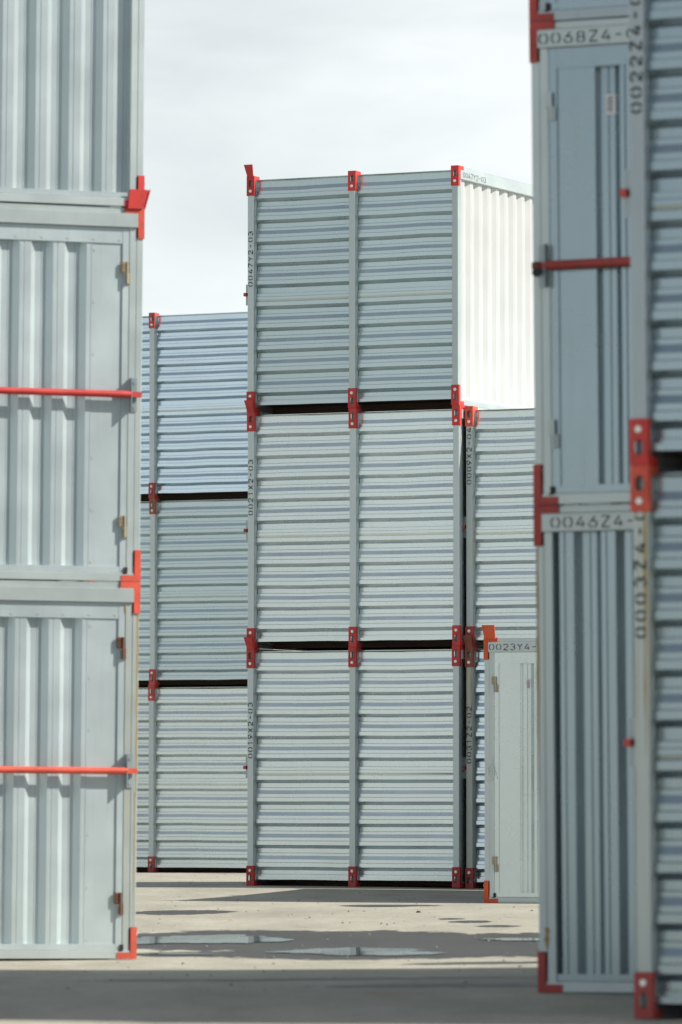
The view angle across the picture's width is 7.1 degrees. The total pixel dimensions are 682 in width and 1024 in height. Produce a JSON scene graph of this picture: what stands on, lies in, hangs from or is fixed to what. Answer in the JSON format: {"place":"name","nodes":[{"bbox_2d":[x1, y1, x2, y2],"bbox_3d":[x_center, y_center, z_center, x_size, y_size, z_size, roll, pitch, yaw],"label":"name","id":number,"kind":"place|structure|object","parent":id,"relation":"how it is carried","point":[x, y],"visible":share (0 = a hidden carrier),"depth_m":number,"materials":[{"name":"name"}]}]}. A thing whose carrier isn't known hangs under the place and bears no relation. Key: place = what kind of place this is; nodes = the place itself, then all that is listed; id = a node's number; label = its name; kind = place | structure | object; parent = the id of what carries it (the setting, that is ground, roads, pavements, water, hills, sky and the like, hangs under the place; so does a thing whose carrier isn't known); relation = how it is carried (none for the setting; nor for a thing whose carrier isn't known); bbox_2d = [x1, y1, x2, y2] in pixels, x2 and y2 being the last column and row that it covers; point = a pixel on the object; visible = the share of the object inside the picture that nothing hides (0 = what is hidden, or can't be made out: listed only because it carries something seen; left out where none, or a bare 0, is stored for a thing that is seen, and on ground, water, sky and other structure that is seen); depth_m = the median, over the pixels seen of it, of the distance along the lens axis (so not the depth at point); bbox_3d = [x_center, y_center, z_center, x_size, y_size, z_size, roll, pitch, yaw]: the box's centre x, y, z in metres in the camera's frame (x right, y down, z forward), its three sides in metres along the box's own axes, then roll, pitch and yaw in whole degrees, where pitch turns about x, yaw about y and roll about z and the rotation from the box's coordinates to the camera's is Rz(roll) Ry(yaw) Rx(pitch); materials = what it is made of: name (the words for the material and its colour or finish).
{"place":"outdoors","nodes":[
{"label":"outdoors","id":0,"kind":"place"},
{"bbox_2d":[142,0,531,334],"label":"sky","id":1,"kind":"structure","parent":0,"point":[282,88],"materials":[{"name":"white"}]},
{"bbox_2d":[0,871,681,1023],"bbox_3d":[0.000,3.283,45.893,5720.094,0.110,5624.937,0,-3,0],"label":"ground","id":2,"kind":"structure","parent":0,"point":[358,989],"depth_m":30.64,"materials":[{"name":"concrete"}]},
{"bbox_2d":[0,580,140,958],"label":"storage container","id":3,"kind":"object","parent":2,"relation":"on","point":[69,654],"visible":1,"depth_m":32.85,"materials":[{"name":"grey metal"}]},
{"bbox_2d":[0,601,125,950],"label":"door","id":4,"kind":"structure","parent":3,"relation":"in","point":[62,663],"depth_m":32.85,"materials":[{"name":"grey metal"}]},
{"bbox_2d":[0,189,150,581],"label":"storage container","id":5,"kind":"object","parent":3,"relation":"on","point":[71,286],"visible":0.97,"depth_m":32.97,"materials":[{"name":"grey metal"}]},
{"bbox_2d":[0,223,129,573],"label":"door","id":6,"kind":"structure","parent":5,"relation":"in","point":[64,290],"depth_m":32.96,"materials":[{"name":"grey metal"}]},
{"bbox_2d":[0,0,144,206],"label":"storage container","id":7,"kind":"object","parent":5,"relation":"on","point":[71,102],"visible":0.81,"depth_m":33.06,"materials":[{"name":"grey metal"}]},
{"bbox_2d":[137,953,209,953],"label":"puddle water","id":8,"kind":"structure","parent":2,"relation":"on","point":[173,953],"depth_m":33.82,"materials":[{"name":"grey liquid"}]},
{"bbox_2d":[136,685,247,871],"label":"storage container","id":9,"kind":"object","parent":2,"relation":"on","point":[191,784],"visible":0.36,"depth_m":66.24,"materials":[{"name":"grey metal"}]},
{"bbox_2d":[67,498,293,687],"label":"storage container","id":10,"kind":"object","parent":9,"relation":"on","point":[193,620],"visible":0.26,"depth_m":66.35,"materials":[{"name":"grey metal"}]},
{"bbox_2d":[140,312,247,501],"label":"storage container","id":11,"kind":"object","parent":10,"relation":"on","point":[194,439],"visible":0.27,"depth_m":66.47,"materials":[{"name":"grey metal"}]},
{"bbox_2d":[137,934,293,943],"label":"puddle water","id":12,"kind":"structure","parent":2,"relation":"on","point":[236,938],"depth_m":36.44,"materials":[{"name":"grey liquid"}]},
{"bbox_2d":[11,874,604,990],"bbox_3d":[0.107,3.277,45.892,3.792,0.117,39.971,0,-3,0],"label":"grit","id":13,"kind":"object","parent":2,"relation":"on","point":[503,960],"visible":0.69,"depth_m":35.23,"materials":[{"name":"gravel"}]},
{"bbox_2d":[271,947,442,954],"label":"puddle water","id":14,"kind":"structure","parent":2,"relation":"on","point":[366,951],"depth_m":33.98,"materials":[{"name":"grey liquid"}]},
{"bbox_2d":[243,637,480,887],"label":"storage container","id":15,"kind":"object","parent":2,"relation":"on","point":[354,765],"visible":0.77,"depth_m":51.88,"materials":[{"name":"grey metal"}]},
{"bbox_2d":[244,400,482,650],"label":"storage container","id":16,"kind":"object","parent":15,"relation":"on","point":[354,530],"visible":0.79,"depth_m":52.00,"materials":[{"name":"grey metal"}]},
{"bbox_2d":[243,164,533,414],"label":"storage container","id":17,"kind":"object","parent":16,"relation":"on","point":[402,291],"visible":0.89,"depth_m":52.21,"materials":[{"name":"grey metal"}]},
{"bbox_2d":[462,635,484,887],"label":"storage container","id":18,"kind":"object","parent":2,"relation":"on","point":[473,767],"visible":0.17,"depth_m":51.44,"materials":[{"name":"grey metal"}]},
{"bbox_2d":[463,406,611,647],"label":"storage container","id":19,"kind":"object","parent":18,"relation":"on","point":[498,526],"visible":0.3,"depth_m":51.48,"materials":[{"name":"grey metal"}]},
{"bbox_2d":[481,625,538,902],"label":"storage container","id":20,"kind":"object","parent":2,"relation":"on","point":[511,809],"visible":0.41,"depth_m":46.73,"materials":[{"name":"grey metal"}]},
{"bbox_2d":[492,652,538,897],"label":"door","id":21,"kind":"structure","parent":20,"relation":"in","point":[516,862],"depth_m":46.72,"materials":[{"name":"grey metal"}]},
{"bbox_2d":[484,938,538,940],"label":"puddle water","id":22,"kind":"structure","parent":2,"relation":"on","point":[518,939],"depth_m":36.06,"materials":[{"name":"grey liquid"}]},
{"bbox_2d":[533,504,636,992],"bbox_3d":[3.281,1.092,25.722,4.232,2.258,2.273,-2,-3,23],"label":"storage container","id":23,"kind":"object","parent":2,"relation":"on","point":[585,713],"visible":0.66,"depth_m":25.44,"materials":[{"name":"grey metal"}]},
{"bbox_2d":[529,17,635,505],"bbox_3d":[3.244,-1.167,25.788,4.232,2.258,2.296,-2,-3,23],"label":"storage container","id":24,"kind":"object","parent":23,"relation":"on","point":[581,267],"visible":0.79,"depth_m":25.54,"materials":[{"name":"grey metal"}]},
{"bbox_2d":[529,0,628,21],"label":"storage container","id":25,"kind":"object","parent":24,"relation":"on","point":[555,10],"visible":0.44,"depth_m":25.60,"materials":[{"name":"grey metal"}]},
{"bbox_2d":[544,0,627,11],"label":"door","id":26,"kind":"structure","parent":25,"relation":"in","point":[552,4],"depth_m":25.59,"materials":[{"name":"grey metal"}]},
{"bbox_2d":[544,44,635,494],"bbox_3d":[1.897,-1.144,25.212,2.030,2.086,0.073,-2,-3,23],"label":"door","id":27,"kind":"structure","parent":24,"relation":"in","point":[588,427],"depth_m":25.53,"materials":[{"name":"grey metal"}]},
{"bbox_2d":[624,465,681,1018],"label":"storage container","id":28,"kind":"object","parent":2,"relation":"on","point":[653,742],"visible":1,"depth_m":22.46,"materials":[{"name":"grey metal"}]},
{"bbox_2d":[619,0,681,471],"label":"storage container","id":29,"kind":"object","parent":28,"relation":"on","point":[650,193],"visible":1,"depth_m":22.56,"materials":[{"name":"grey metal"}]},
{"bbox_2d":[649,26,681,457],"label":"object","id":30,"kind":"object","parent":29,"relation":"in","point":[663,453],"depth_m":22.68,"materials":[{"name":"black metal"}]}
]}

